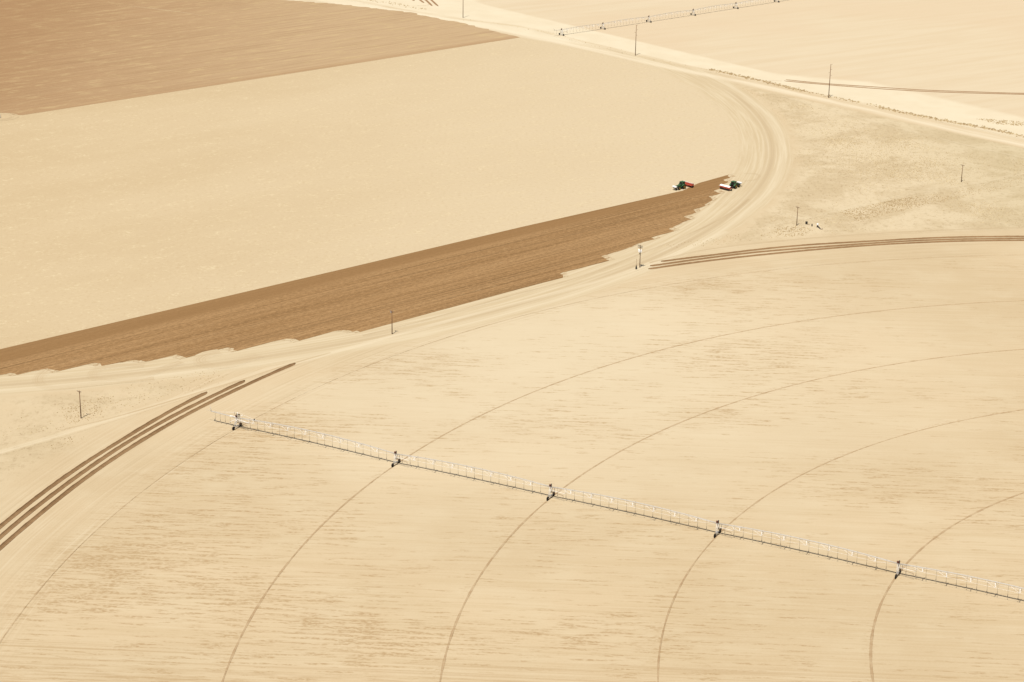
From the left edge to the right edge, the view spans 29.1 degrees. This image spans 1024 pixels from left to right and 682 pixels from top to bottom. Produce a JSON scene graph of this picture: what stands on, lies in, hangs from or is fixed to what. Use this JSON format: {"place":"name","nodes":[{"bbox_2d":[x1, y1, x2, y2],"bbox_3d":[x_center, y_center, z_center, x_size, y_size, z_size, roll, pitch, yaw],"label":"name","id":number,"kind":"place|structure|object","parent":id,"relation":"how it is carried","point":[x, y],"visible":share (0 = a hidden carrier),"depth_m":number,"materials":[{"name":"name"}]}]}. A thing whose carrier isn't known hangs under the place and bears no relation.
{"place":"outdoors","nodes":[
{"label":"outdoors","id":0,"kind":"place"},
{"bbox_2d":[0,113,13,119],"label":"bare pad","id":1,"kind":"object","parent":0,"point":[3,117],"visible":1,"depth_m":1083.24,"materials":[{"name":"soil"}]},
{"bbox_2d":[31,370,154,389],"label":"turning track","id":2,"kind":"structure","parent":0,"point":[38,379],"depth_m":698.86,"materials":[{"name":"beige soil"}]},
{"bbox_2d":[86,360,184,381],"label":"turning track","id":3,"kind":"structure","parent":0,"point":[92,373],"depth_m":710.54,"materials":[{"name":"beige soil"}]},
{"bbox_2d":[60,352,329,430],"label":"path","id":4,"kind":"structure","parent":0,"point":[192,394],"depth_m":689.96,"materials":[{"name":"beige soil"}]},
{"bbox_2d":[191,349,263,368],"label":"turning track","id":5,"kind":"structure","parent":0,"point":[201,359],"depth_m":723.04,"materials":[{"name":"beige soil"}]},
{"bbox_2d":[0,0,519,114],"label":"ploughed field","id":6,"kind":"structure","parent":0,"point":[58,54],"depth_m":1290.79,"materials":[{"name":"soil"}]},
{"bbox_2d":[3,180,713,375],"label":"ploughed fringe","id":7,"kind":"object","parent":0,"point":[174,356],"visible":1,"depth_m":725.19,"materials":[{"name":"soil"}]},
{"bbox_2d":[0,231,730,454],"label":"path","id":8,"kind":"structure","parent":0,"point":[71,431],"depth_m":744.67,"materials":[{"name":"beige soil"}]},
{"bbox_2d":[0,38,739,348],"bbox_3d":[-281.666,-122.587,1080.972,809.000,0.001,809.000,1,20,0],"label":"field","id":9,"kind":"structure","parent":0,"point":[117,210],"depth_m":987.77,"materials":[{"name":"soil"}]},
{"bbox_2d":[0,175,729,374],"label":"ploughed strip","id":10,"kind":"object","parent":9,"relation":"on","point":[365,297],"visible":1,"depth_m":800.24,"materials":[{"name":"soil"}]},
{"bbox_2d":[672,181,686,189],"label":"tractor","id":11,"kind":"object","parent":9,"relation":"on","point":[682,184],"visible":1,"depth_m":958.60,"materials":[{"name":"metal"}]},
{"bbox_2d":[685,181,693,187],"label":"seed drill","id":12,"kind":"object","parent":9,"relation":"on","point":[688,184],"visible":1,"depth_m":962.80,"materials":[{"name":"red paint"}]},
{"bbox_2d":[265,174,734,343],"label":"ploughed fringe","id":13,"kind":"object","parent":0,"point":[607,256],"visible":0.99,"depth_m":910.62,"materials":[{"name":"soil"}]},
{"bbox_2d":[720,184,731,190],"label":"seed drill","id":14,"kind":"object","parent":13,"relation":"on","point":[725,187],"visible":1,"depth_m":958.43,"materials":[{"name":"red paint"}]},
{"bbox_2d":[0,242,1023,681],"bbox_3d":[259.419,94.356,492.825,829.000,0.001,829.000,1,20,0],"label":"field","id":15,"kind":"structure","parent":0,"point":[172,574],"depth_m":605.93,"materials":[{"name":"soil"}]},
{"bbox_2d":[0,392,207,528],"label":"trench","id":16,"kind":"object","parent":15,"relation":"on","point":[44,491],"visible":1,"depth_m":634.07,"materials":[{"name":"soil"}]},
{"bbox_2d":[0,380,244,539],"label":"trench","id":17,"kind":"object","parent":15,"relation":"on","point":[48,497],"visible":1,"depth_m":635.53,"materials":[{"name":"soil"}]},
{"bbox_2d":[0,363,295,550],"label":"trench","id":18,"kind":"object","parent":15,"relation":"on","point":[52,503],"visible":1,"depth_m":638.88,"materials":[{"name":"soil"}]},
{"bbox_2d":[0,255,988,642],"bbox_3d":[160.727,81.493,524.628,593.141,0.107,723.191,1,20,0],"label":"wheel track","id":19,"kind":"structure","parent":15,"relation":"on","point":[330,381],"depth_m":675.82,"materials":[{"name":"soil"}]},
{"bbox_2d":[210,407,1023,595],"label":"irrigation machine","id":20,"kind":"object","parent":15,"relation":"on","point":[237,418],"visible":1,"depth_m":598.65,"materials":[{"name":"metal"}]},
{"bbox_2d":[221,300,1023,681],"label":"wheel track","id":21,"kind":"structure","parent":15,"relation":"on","point":[455,428],"depth_m":637.12,"materials":[{"name":"soil"}]},
{"bbox_2d":[439,349,1023,681],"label":"wheel track","id":22,"kind":"structure","parent":15,"relation":"on","point":[472,588],"depth_m":611.64,"materials":[{"name":"soil"}]},
{"bbox_2d":[648,239,1023,268],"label":"trench","id":23,"kind":"object","parent":15,"relation":"on","point":[828,248],"visible":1,"depth_m":867.94,"materials":[{"name":"soil"}]},
{"bbox_2d":[650,237,1023,265],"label":"trench","id":24,"kind":"object","parent":15,"relation":"on","point":[829,246],"visible":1,"depth_m":871.12,"materials":[{"name":"soil"}]},
{"bbox_2d":[657,409,1023,681],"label":"wheel track","id":25,"kind":"structure","parent":15,"relation":"on","point":[662,634],"depth_m":590.99,"materials":[{"name":"soil"}]},
{"bbox_2d":[869,492,1023,681],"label":"wheel track","id":26,"kind":"structure","parent":15,"relation":"on","point":[875,620],"depth_m":555.47,"materials":[{"name":"soil"}]},
{"bbox_2d":[0,0,1023,555],"bbox_3d":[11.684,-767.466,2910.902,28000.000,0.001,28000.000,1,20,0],"label":"ground","id":27,"kind":"structure","parent":0,"point":[974,48],"depth_m":1118.63,"materials":[{"name":"soil"}]},
{"bbox_2d":[3,371,227,448],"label":"dry grass","id":28,"kind":"structure","parent":27,"relation":"on","point":[105,407],"depth_m":677.10,"materials":[{"name":"beige plant"}]},
{"bbox_2d":[0,67,788,393],"bbox_3d":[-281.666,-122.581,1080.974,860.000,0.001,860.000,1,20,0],"label":"headland","id":29,"kind":"structure","parent":27,"relation":"on","point":[764,151],"depth_m":876.26,"materials":[{"name":"soil"}]},
{"bbox_2d":[638,245,642,267],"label":"utility pole","id":30,"kind":"object","parent":29,"relation":"on","point":[640,250],"visible":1,"depth_m":835.27,"materials":[{"name":"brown wood"}]},
{"bbox_2d":[729,181,741,188],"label":"tractor","id":31,"kind":"object","parent":29,"relation":"on","point":[734,184],"visible":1,"depth_m":961.30,"materials":[{"name":"green metal"}]},
{"bbox_2d":[553,0,779,35],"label":"irrigation machine","id":32,"kind":"object","parent":27,"relation":"on","point":[593,25],"visible":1,"depth_m":1383.24,"materials":[{"name":"metal"}]},
{"bbox_2d":[348,0,1023,138],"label":"verge","id":33,"kind":"structure","parent":27,"relation":"on","point":[646,56],"depth_m":1252.16,"materials":[{"name":"beige sand"}]},
{"bbox_2d":[706,68,1023,137],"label":"ditch brush","id":34,"kind":"object","parent":33,"relation":"on","point":[888,108],"visible":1,"depth_m":1135.59,"materials":[{"name":"brown plant"}]},
{"bbox_2d":[664,88,1023,246],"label":"dry grass","id":35,"kind":"structure","parent":27,"relation":"on","point":[886,204],"depth_m":991.62,"materials":[{"name":"beige plant"}]},
{"bbox_2d":[370,0,709,70],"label":"dry grass","id":36,"kind":"structure","parent":0,"point":[493,22],"depth_m":1420.81,"materials":[{"name":"beige plant"}]},
{"bbox_2d":[362,199,750,335],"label":"path","id":37,"kind":"structure","parent":0,"point":[743,203],"depth_m":822.12,"materials":[{"name":"beige soil"}]},
{"bbox_2d":[294,0,1023,147],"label":"road","id":38,"kind":"structure","parent":0,"point":[859,108],"depth_m":1199.84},
{"bbox_2d":[744,173,760,180],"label":"turning track","id":39,"kind":"structure","parent":0,"point":[758,176],"depth_m":983.33,"materials":[{"name":"beige soil"}]},
{"bbox_2d":[649,227,1023,262],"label":"path","id":40,"kind":"structure","parent":0,"point":[824,237],"depth_m":884.37,"materials":[{"name":"beige soil"}]},
{"bbox_2d":[661,236,1023,261],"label":"trench","id":41,"kind":"object","parent":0,"point":[832,243],"visible":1,"depth_m":875.62,"materials":[{"name":"soil"}]},
{"bbox_2d":[762,172,1023,226],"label":"path","id":42,"kind":"structure","parent":0,"point":[870,202],"depth_m":948.54,"materials":[{"name":"beige soil"}]},
{"bbox_2d":[781,96,1023,158],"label":"path","id":43,"kind":"structure","parent":0,"point":[902,128],"depth_m":1087.02,"materials":[{"name":"beige soil"}]},
{"bbox_2d":[786,79,1023,93],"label":"trench","id":44,"kind":"object","parent":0,"point":[904,88],"visible":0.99,"depth_m":1184.74,"materials":[{"name":"soil"}]},
{"bbox_2d":[788,81,1023,94],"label":"trench","id":45,"kind":"object","parent":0,"point":[904,90],"visible":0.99,"depth_m":1180.21,"materials":[{"name":"soil"}]},
{"bbox_2d":[979,118,1023,125],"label":"dry grass","id":46,"kind":"structure","parent":0,"point":[988,120],"depth_m":1104.88,"materials":[{"name":"beige plant"}]}
]}

